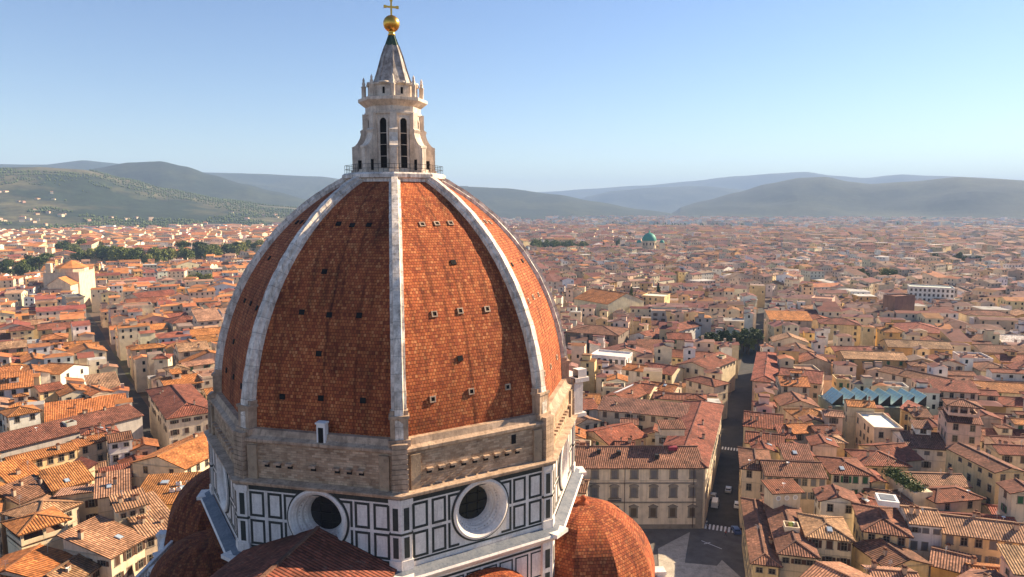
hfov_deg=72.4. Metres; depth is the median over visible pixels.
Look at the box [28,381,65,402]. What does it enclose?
house
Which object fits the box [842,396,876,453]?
house
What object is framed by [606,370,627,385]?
house
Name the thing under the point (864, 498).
house
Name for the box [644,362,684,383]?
house
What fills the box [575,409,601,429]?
house
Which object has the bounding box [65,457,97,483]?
house
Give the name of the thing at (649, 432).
house
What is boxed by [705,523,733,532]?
crosswalk
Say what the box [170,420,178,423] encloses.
window
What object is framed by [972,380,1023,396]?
house
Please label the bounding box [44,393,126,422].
house
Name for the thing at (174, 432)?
window
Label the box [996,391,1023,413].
house
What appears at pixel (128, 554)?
window
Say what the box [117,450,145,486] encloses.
house
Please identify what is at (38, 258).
tree
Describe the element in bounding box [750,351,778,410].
house
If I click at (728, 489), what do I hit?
parked car
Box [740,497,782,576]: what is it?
house
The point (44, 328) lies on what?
house
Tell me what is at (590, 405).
house
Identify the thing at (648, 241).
temple
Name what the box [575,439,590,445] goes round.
house
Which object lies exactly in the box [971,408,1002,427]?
house
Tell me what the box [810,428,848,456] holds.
house
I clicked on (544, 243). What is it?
tree
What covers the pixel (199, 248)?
tree
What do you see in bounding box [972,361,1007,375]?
house
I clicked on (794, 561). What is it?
window
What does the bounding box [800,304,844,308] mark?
house
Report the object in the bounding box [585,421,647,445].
house
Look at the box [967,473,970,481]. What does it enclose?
window
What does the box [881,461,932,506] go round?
roof garden
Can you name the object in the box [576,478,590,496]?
house
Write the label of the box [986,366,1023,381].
house
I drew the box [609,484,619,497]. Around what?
window
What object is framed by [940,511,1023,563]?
house
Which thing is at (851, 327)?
house
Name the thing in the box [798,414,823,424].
house
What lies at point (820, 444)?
house
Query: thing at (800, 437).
window
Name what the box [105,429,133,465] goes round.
house
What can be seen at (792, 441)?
house
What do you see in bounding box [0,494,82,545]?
house
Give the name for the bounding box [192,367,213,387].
house
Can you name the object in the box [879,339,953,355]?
house
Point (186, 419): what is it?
window
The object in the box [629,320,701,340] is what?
house
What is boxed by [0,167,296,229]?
hills
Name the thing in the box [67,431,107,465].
house
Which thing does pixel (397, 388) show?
cathedral
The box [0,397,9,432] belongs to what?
house
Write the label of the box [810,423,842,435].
house
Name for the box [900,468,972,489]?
house
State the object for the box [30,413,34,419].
window
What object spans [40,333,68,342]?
house
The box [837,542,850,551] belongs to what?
window
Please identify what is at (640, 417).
window
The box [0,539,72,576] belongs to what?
house
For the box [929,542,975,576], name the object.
house
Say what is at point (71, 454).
window
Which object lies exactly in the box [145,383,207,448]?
house
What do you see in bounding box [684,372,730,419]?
house
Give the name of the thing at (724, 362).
house
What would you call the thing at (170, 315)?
house
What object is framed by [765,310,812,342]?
house
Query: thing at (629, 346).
house
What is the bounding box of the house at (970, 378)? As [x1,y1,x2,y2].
[947,376,973,380]
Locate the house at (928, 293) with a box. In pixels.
[907,284,954,302]
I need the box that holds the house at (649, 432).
[642,426,654,444]
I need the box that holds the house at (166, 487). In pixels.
[139,471,201,509]
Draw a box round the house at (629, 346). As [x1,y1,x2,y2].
[602,340,652,363]
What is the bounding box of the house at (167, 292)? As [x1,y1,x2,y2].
[125,289,177,298]
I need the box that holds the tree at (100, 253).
[95,247,108,263]
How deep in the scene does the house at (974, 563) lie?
140.36 m
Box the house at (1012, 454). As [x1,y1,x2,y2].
[983,439,1023,480]
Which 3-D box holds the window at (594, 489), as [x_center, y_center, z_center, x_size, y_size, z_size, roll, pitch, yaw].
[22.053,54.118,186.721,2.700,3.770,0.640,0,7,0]
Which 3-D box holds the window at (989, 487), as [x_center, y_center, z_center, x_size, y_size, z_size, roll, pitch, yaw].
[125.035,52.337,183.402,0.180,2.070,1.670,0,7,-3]
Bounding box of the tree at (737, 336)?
[726,330,744,345]
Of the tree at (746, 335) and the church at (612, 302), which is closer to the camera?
the tree at (746, 335)
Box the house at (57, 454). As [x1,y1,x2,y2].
[0,441,78,476]
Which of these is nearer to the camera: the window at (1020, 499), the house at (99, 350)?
the window at (1020, 499)
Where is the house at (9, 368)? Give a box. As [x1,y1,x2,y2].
[0,362,24,372]
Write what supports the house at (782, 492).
on the ground
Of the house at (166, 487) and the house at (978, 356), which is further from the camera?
the house at (978, 356)
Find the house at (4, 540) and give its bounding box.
[0,481,7,554]
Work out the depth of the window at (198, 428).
236.06 m
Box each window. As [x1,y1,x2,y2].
[14,416,19,423]
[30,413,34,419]
[36,459,42,466]
[47,456,53,464]
[58,454,64,461]
[69,451,75,459]
[82,446,88,453]
[85,499,97,507]
[86,513,98,519]
[93,569,99,576]
[97,442,102,450]
[97,560,108,566]
[98,454,103,461]
[113,454,118,461]
[114,555,120,567]
[114,571,123,576]
[120,513,126,519]
[123,547,133,560]
[127,564,133,576]
[130,510,135,516]
[135,541,144,553]
[136,557,145,570]
[139,508,144,514]
[143,466,147,473]
[147,537,155,547]
[148,554,153,562]
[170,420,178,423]
[171,429,178,435]
[182,418,190,421]
[184,427,189,433]
[195,384,201,388]
[196,425,200,431]
[216,457,229,513]
[287,490,349,540]
[451,478,508,540]
[511,434,515,443]
[558,438,568,490]
[590,469,599,479]
[590,484,599,497]
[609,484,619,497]
[610,469,618,479]
[629,484,638,497]
[629,504,638,517]
[630,469,638,479]
[637,415,644,420]
[648,504,657,517]
[649,469,657,479]
[649,484,658,497]
[659,437,665,443]
[668,484,678,497]
[668,504,677,517]
[669,469,677,478]
[687,504,696,517]
[688,469,697,478]
[688,484,697,497]
[746,470,751,477]
[746,483,751,490]
[755,567,762,572]
[768,568,775,574]
[782,557,789,563]
[791,558,804,564]
[793,478,800,485]
[796,434,803,440]
[801,478,807,485]
[801,492,806,499]
[803,560,815,565]
[808,492,814,499]
[809,539,821,548]
[810,479,815,486]
[819,479,824,486]
[822,556,835,561]
[825,540,833,549]
[826,503,833,511]
[829,417,837,423]
[833,475,839,482]
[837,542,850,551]
[837,557,849,565]
[841,475,851,482]
[845,505,851,513]
[852,476,858,483]
[862,476,868,484]
[868,533,875,538]
[878,432,883,437]
[883,535,890,541]
[897,537,905,546]
[909,527,920,532]
[910,540,917,549]
[920,542,928,550]
[921,461,930,467]
[922,528,929,533]
[933,529,939,534]
[944,503,949,510]
[945,535,953,544]
[951,435,957,441]
[952,423,958,430]
[959,537,967,546]
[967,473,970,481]
[967,501,972,508]
[969,425,975,431]
[969,437,974,443]
[974,539,982,548]
[974,554,981,561]
[977,478,980,487]
[985,556,999,563]
[986,483,991,492]
[986,496,990,503]
[987,396,994,400]
[989,540,997,550]
[1000,474,1005,480]
[1001,502,1006,513]
[1002,455,1012,462]
[1005,567,1009,576]
[1016,496,1023,504]
[1020,456,1023,463]
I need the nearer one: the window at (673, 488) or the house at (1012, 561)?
the house at (1012, 561)
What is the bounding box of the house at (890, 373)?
[877,365,954,391]
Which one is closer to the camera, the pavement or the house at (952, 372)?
the pavement
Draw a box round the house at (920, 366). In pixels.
[905,359,929,372]
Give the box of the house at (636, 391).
[602,380,659,399]
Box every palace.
[564,324,629,352]
[570,420,705,528]
[663,400,724,527]
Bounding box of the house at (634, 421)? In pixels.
[620,411,638,426]
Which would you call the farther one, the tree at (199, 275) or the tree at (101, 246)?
the tree at (101, 246)
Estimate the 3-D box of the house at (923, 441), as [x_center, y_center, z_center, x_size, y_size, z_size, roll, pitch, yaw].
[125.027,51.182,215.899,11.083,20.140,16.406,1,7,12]
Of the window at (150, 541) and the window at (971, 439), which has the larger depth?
the window at (971, 439)
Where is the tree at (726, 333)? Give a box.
[719,330,732,340]
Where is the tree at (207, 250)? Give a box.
[199,246,208,256]
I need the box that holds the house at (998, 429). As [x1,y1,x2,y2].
[980,423,1015,450]
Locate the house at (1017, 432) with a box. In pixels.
[1013,429,1023,435]
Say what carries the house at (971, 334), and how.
on the ground
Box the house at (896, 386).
[872,381,908,391]
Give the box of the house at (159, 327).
[114,323,167,350]
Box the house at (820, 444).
[805,433,839,460]
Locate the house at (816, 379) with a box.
[778,367,824,403]
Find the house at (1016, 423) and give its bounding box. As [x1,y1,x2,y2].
[1005,417,1023,428]
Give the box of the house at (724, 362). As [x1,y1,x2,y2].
[675,351,737,392]
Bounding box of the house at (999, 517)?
[939,509,1016,521]
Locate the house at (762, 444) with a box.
[749,439,778,459]
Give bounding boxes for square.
[642,525,745,576]
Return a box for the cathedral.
[135,0,666,576]
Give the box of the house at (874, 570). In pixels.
[861,559,919,576]
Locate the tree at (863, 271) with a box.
[857,268,869,276]
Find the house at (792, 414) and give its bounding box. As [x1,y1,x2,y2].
[783,405,823,422]
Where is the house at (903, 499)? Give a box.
[863,488,915,506]
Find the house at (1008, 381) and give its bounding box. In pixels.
[994,377,1023,382]
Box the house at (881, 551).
[852,537,932,576]
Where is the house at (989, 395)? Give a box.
[978,387,999,400]
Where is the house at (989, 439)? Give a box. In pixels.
[982,430,1023,451]
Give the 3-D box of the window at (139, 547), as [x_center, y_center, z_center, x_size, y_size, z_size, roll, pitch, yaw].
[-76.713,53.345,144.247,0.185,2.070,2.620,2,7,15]
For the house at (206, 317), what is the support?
on the ground
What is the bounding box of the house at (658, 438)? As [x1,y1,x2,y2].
[653,423,666,444]
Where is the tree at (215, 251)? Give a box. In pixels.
[209,248,222,255]
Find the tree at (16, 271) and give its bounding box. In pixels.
[13,262,20,275]
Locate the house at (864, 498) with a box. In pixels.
[853,491,878,505]
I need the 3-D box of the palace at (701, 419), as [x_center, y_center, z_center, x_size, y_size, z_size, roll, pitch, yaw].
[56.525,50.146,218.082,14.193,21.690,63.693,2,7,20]
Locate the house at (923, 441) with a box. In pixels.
[891,419,946,471]
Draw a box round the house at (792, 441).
[776,440,814,459]
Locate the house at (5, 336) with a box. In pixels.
[0,332,10,340]
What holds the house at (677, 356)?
on the ground
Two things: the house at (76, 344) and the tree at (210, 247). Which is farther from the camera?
the tree at (210, 247)
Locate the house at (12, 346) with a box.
[0,339,27,352]
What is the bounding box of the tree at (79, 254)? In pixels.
[69,249,87,260]
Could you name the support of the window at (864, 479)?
in the house at (855, 474)
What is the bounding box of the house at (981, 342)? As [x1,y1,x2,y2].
[972,341,992,343]
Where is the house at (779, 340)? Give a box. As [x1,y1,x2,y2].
[769,332,809,352]
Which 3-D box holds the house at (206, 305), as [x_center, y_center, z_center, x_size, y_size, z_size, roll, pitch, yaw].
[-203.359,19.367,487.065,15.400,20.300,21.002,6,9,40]
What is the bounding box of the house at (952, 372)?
[947,367,976,375]
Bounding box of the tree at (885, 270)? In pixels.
[879,267,894,274]
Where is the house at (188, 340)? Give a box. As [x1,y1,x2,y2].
[171,338,209,364]
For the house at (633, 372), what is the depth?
311.85 m
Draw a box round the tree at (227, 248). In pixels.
[220,242,234,253]
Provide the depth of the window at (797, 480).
180.99 m
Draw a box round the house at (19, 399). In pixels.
[5,392,36,408]
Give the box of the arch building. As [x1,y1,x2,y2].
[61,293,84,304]
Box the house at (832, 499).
[812,483,860,565]
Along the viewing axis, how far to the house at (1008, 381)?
290.25 m
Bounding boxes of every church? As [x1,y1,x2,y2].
[43,260,95,305]
[573,288,644,319]
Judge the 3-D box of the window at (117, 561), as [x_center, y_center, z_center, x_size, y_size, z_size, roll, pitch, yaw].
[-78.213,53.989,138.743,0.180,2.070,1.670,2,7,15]
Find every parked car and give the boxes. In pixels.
[710,492,716,498]
[725,486,731,492]
[731,526,741,534]
[734,501,738,508]
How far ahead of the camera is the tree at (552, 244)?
1265.14 m
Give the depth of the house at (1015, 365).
305.50 m
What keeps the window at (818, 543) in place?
in the house at (832, 538)
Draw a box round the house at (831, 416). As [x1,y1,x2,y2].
[822,406,844,436]
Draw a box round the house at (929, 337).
[920,335,942,340]
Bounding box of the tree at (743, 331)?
[740,328,750,352]
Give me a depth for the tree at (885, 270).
736.87 m
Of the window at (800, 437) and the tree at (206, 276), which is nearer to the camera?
the window at (800, 437)
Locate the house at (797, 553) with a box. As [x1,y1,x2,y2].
[760,493,820,576]
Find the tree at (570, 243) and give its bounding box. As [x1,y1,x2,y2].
[565,240,573,245]
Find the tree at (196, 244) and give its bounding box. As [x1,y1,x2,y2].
[192,241,207,258]
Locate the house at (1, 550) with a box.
[0,517,2,557]
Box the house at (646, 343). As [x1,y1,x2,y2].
[636,339,661,362]
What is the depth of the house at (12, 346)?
351.68 m
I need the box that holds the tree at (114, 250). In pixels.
[109,246,125,260]
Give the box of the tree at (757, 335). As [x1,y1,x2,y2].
[751,331,764,350]
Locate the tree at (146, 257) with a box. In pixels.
[141,253,156,262]
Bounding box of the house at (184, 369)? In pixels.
[163,363,189,376]
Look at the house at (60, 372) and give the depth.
297.14 m
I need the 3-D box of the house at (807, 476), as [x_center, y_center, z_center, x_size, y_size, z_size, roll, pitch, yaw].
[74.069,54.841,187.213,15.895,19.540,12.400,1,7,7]
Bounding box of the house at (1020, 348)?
[1007,344,1023,353]
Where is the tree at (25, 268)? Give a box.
[16,263,34,275]
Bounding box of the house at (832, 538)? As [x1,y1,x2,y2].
[796,512,856,565]
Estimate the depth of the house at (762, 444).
207.98 m
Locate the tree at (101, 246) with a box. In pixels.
[94,245,108,253]
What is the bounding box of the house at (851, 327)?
[816,317,860,345]
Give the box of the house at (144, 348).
[128,342,166,380]
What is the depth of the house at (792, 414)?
241.05 m
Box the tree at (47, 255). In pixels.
[39,252,54,260]
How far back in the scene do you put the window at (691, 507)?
187.56 m
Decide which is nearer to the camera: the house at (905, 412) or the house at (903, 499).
the house at (903, 499)
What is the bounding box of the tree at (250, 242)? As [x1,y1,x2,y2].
[245,240,255,250]
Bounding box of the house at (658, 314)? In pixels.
[651,308,690,321]
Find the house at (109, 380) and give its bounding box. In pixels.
[84,371,120,388]
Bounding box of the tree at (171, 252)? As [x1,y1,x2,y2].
[165,248,176,260]
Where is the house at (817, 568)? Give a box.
[799,560,872,576]
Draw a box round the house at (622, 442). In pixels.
[614,435,634,444]
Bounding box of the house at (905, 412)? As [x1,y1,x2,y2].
[899,400,919,429]
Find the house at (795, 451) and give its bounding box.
[778,443,814,460]
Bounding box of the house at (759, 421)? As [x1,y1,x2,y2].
[742,410,783,446]
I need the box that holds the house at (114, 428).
[104,423,119,456]
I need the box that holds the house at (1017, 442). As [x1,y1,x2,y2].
[1011,439,1023,444]
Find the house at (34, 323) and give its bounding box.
[0,319,43,338]
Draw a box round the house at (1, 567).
[0,560,11,576]
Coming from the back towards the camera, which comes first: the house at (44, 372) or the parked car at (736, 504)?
the house at (44, 372)
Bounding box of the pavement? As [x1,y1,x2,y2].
[658,532,739,576]
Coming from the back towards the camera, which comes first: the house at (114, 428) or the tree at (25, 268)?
the tree at (25, 268)
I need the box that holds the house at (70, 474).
[37,460,94,495]
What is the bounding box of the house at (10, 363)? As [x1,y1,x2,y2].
[2,362,26,365]
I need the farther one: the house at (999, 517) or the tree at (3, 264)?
the tree at (3, 264)
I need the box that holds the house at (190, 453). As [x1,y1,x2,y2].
[129,431,208,486]
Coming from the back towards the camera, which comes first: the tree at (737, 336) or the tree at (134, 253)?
the tree at (134, 253)
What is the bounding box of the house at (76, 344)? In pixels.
[69,340,98,347]
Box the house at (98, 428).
[79,422,106,436]
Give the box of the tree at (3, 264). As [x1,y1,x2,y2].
[0,262,14,268]
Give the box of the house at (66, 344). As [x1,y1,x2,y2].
[63,340,91,346]
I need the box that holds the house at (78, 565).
[43,553,101,576]
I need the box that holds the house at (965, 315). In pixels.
[957,310,1016,322]
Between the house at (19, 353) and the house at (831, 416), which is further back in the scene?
the house at (19, 353)
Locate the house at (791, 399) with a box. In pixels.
[773,391,820,422]
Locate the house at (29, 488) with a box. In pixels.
[0,474,51,510]
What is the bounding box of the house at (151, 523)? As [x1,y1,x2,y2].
[126,491,169,564]
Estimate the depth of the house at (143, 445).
205.36 m
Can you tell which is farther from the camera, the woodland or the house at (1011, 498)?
the woodland
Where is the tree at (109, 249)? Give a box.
[104,245,115,257]
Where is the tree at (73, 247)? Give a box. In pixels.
[67,243,81,251]
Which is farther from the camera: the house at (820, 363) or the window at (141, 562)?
the house at (820, 363)
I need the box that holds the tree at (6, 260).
[0,258,15,263]
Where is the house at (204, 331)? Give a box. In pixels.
[190,327,220,339]
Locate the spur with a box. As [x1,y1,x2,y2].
[581,186,744,212]
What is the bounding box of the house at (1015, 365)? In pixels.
[1004,360,1023,368]
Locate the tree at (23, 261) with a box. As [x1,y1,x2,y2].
[14,259,30,273]
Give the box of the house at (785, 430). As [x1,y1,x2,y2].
[774,424,796,442]
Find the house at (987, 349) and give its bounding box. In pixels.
[971,343,1019,354]
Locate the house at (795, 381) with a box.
[774,370,810,396]
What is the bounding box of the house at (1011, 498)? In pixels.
[996,478,1023,522]
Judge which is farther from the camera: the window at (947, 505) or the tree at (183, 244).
the tree at (183, 244)
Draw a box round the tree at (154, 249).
[148,247,167,260]
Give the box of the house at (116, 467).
[98,462,132,477]
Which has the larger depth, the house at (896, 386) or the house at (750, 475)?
the house at (896, 386)
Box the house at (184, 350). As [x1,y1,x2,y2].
[174,340,209,364]
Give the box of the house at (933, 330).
[884,322,941,338]
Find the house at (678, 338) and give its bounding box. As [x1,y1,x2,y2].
[665,330,692,349]
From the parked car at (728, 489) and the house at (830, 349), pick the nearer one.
the parked car at (728, 489)
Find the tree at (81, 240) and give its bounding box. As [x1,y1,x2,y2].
[74,238,86,243]
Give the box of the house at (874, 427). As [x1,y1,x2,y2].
[855,412,903,448]
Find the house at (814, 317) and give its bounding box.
[810,314,829,328]
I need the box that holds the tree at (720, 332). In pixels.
[715,330,726,341]
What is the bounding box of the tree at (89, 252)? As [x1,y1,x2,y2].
[82,248,96,258]
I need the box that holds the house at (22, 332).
[8,325,34,339]
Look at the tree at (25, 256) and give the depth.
856.64 m
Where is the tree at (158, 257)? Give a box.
[149,252,164,261]
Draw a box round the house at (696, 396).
[683,390,706,400]
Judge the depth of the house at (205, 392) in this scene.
270.87 m
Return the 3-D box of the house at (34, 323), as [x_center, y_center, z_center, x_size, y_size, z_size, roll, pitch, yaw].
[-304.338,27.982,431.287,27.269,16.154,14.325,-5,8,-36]
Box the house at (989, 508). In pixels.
[981,503,997,514]
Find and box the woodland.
[0,167,986,228]
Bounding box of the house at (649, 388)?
[633,380,658,399]
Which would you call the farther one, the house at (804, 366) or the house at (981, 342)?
the house at (981, 342)
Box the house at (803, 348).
[781,342,813,353]
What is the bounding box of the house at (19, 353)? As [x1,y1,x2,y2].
[11,351,27,363]
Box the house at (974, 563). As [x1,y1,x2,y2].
[965,555,999,572]
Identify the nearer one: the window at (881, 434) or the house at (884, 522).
the house at (884, 522)
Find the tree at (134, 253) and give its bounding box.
[128,247,146,262]
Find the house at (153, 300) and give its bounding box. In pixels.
[124,296,166,312]
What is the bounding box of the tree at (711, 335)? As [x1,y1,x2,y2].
[704,332,719,339]
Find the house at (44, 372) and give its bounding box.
[20,362,51,383]
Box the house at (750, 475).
[738,446,770,527]
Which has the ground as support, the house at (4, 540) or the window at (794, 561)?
the house at (4, 540)
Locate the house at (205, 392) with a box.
[200,387,212,399]
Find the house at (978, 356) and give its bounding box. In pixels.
[952,351,993,361]
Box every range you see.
[0,160,467,198]
[459,186,672,219]
[539,172,1023,198]
[671,177,1023,218]
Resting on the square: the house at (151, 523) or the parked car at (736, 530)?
the parked car at (736, 530)
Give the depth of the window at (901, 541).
148.73 m
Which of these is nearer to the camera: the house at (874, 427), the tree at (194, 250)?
the house at (874, 427)
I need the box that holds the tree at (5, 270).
[0,265,14,275]
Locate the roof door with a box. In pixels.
[315,420,328,442]
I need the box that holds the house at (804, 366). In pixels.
[793,364,819,370]
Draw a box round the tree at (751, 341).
[742,334,757,354]
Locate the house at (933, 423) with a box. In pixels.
[921,418,937,431]
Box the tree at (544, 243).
[541,239,548,246]
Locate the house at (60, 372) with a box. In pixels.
[43,362,89,384]
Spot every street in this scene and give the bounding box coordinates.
[86,310,159,449]
[705,298,771,529]
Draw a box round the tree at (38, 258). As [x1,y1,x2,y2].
[28,255,49,270]
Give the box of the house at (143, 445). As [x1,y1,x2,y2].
[130,436,158,454]
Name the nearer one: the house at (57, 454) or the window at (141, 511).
the window at (141, 511)
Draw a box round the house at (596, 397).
[583,393,601,419]
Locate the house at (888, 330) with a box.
[875,322,905,345]
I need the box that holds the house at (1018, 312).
[1010,308,1023,317]
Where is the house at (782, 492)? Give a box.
[761,478,804,509]
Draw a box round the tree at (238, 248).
[232,243,245,256]
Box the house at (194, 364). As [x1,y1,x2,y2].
[179,358,214,373]
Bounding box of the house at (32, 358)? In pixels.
[19,352,44,364]
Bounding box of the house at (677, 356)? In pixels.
[672,349,712,365]
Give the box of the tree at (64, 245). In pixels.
[54,240,70,250]
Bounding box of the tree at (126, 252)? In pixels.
[113,247,129,259]
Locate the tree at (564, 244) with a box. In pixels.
[561,242,568,247]
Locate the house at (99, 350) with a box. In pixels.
[66,343,107,363]
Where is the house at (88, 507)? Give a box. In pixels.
[52,482,98,522]
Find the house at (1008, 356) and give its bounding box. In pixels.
[987,349,1023,363]
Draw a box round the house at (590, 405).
[583,394,597,418]
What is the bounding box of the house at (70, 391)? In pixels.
[55,382,87,400]
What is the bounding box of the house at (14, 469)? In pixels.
[0,455,40,483]
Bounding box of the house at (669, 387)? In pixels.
[650,380,682,392]
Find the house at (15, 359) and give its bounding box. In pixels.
[11,355,21,363]
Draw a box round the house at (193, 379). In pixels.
[155,368,203,393]
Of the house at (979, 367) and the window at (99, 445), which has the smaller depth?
the window at (99, 445)
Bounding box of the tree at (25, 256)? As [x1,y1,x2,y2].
[23,254,34,259]
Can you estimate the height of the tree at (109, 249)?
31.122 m
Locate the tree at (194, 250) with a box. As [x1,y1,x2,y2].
[191,247,203,259]
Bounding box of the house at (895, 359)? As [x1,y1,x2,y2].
[835,348,907,379]
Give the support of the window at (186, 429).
in the house at (177, 412)
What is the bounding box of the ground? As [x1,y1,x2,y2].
[86,220,957,456]
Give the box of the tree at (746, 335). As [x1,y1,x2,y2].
[743,332,755,353]
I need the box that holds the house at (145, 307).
[125,302,152,314]
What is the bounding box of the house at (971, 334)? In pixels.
[964,328,982,340]
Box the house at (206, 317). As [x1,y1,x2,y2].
[191,308,222,326]
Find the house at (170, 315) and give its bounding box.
[135,312,187,323]
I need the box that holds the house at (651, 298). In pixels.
[642,293,669,304]
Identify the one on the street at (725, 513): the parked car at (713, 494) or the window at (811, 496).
the parked car at (713, 494)
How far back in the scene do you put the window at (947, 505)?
173.15 m
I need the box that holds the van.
[711,497,718,507]
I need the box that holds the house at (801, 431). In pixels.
[784,418,813,443]
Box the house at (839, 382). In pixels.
[832,374,851,390]
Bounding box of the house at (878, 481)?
[866,467,888,488]
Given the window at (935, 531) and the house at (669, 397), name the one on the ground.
the house at (669, 397)
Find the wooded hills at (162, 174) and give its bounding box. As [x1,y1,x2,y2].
[91,161,306,206]
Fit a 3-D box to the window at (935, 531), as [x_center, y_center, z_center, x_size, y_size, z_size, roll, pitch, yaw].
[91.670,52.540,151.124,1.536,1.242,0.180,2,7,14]
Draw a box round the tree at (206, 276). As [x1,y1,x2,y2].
[202,274,211,278]
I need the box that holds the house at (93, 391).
[83,384,113,397]
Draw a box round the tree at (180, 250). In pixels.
[175,247,186,259]
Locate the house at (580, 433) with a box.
[575,426,586,439]
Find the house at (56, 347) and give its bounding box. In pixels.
[50,342,68,353]
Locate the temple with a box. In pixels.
[636,230,664,249]
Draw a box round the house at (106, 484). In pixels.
[94,468,130,518]
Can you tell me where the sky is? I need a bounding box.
[0,0,1023,191]
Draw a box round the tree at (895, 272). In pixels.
[887,270,898,274]
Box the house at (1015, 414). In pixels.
[994,410,1023,423]
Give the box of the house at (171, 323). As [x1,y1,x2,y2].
[163,315,192,331]
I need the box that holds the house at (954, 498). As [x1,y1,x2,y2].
[924,484,986,512]
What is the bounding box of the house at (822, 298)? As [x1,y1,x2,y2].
[811,295,834,303]
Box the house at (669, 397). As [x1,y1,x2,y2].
[653,389,685,402]
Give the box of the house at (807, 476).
[759,459,828,513]
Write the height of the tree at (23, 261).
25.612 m
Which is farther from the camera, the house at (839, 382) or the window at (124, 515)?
the house at (839, 382)
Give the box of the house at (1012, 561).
[996,543,1023,576]
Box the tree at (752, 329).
[749,327,763,350]
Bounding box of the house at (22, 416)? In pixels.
[0,402,42,431]
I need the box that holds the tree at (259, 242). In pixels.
[253,239,263,247]
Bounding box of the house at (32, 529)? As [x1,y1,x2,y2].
[0,506,72,553]
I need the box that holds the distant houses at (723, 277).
[0,190,1023,422]
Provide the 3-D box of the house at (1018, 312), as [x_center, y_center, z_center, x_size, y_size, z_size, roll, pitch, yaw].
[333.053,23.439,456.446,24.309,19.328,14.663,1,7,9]
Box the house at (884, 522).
[851,492,913,567]
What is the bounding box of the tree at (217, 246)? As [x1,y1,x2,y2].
[209,244,222,253]
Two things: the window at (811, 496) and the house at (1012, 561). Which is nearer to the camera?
the house at (1012, 561)
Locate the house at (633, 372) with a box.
[622,363,647,385]
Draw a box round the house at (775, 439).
[744,428,784,459]
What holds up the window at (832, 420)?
in the house at (831, 416)
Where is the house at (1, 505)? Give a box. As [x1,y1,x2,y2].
[0,503,3,555]
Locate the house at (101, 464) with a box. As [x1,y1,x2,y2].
[87,456,106,472]
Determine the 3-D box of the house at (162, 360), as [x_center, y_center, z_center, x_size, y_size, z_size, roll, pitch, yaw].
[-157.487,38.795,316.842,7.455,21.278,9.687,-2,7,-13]
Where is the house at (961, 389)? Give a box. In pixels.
[928,378,980,412]
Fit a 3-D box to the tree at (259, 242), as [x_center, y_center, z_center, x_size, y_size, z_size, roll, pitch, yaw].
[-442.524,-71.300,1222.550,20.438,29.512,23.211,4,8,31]
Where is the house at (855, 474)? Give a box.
[815,455,874,493]
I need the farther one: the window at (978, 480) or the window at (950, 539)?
the window at (978, 480)
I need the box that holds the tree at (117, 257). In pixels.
[110,252,126,260]
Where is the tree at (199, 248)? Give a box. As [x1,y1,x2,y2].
[195,244,208,259]
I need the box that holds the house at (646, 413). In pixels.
[597,396,689,430]
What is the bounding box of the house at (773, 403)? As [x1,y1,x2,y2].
[752,400,777,412]
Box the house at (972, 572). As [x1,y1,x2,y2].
[957,568,1004,576]
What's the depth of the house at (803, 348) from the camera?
340.81 m
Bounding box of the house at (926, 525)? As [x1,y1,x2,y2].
[898,504,945,576]
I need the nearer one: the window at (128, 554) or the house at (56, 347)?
the window at (128, 554)
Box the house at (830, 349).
[824,346,872,354]
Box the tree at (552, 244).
[548,242,555,246]
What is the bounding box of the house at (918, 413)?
[899,405,933,430]
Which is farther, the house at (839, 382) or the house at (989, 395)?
the house at (839, 382)
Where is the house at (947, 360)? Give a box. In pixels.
[923,352,966,370]
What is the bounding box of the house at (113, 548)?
[57,514,145,576]
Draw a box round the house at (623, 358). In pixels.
[591,349,632,373]
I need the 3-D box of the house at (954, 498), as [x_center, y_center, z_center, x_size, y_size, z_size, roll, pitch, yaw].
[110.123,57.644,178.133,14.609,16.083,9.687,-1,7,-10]
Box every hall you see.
[0,403,143,461]
[818,387,929,430]
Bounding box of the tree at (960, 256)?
[952,252,965,260]
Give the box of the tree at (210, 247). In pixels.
[205,245,215,258]
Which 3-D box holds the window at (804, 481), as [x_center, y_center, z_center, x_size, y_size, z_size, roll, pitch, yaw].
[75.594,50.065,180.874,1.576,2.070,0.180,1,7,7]
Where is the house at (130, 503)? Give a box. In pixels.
[108,487,149,526]
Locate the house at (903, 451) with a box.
[856,438,923,471]
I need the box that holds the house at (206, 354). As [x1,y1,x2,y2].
[178,349,215,362]
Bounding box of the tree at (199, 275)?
[191,272,202,278]
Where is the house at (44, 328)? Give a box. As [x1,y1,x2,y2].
[37,321,71,340]
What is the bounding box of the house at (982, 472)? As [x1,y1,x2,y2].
[944,442,1023,513]
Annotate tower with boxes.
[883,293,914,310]
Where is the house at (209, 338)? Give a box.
[192,333,218,349]
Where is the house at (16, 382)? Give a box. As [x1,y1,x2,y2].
[0,369,33,398]
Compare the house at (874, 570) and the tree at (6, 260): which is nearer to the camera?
the house at (874, 570)
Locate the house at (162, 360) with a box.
[152,351,173,374]
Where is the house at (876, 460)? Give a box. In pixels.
[844,448,912,476]
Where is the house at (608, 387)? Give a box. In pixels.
[602,382,624,397]
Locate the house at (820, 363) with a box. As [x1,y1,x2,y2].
[797,351,832,374]
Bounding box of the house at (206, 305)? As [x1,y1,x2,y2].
[201,301,229,308]
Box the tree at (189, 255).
[180,248,194,259]
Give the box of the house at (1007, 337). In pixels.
[999,334,1023,344]
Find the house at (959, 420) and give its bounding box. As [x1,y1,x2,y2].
[937,398,983,447]
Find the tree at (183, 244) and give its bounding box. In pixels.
[173,240,190,247]
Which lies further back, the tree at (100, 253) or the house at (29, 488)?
the tree at (100, 253)
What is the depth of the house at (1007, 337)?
368.24 m
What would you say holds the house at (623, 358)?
on the ground
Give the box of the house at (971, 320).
[969,317,973,323]

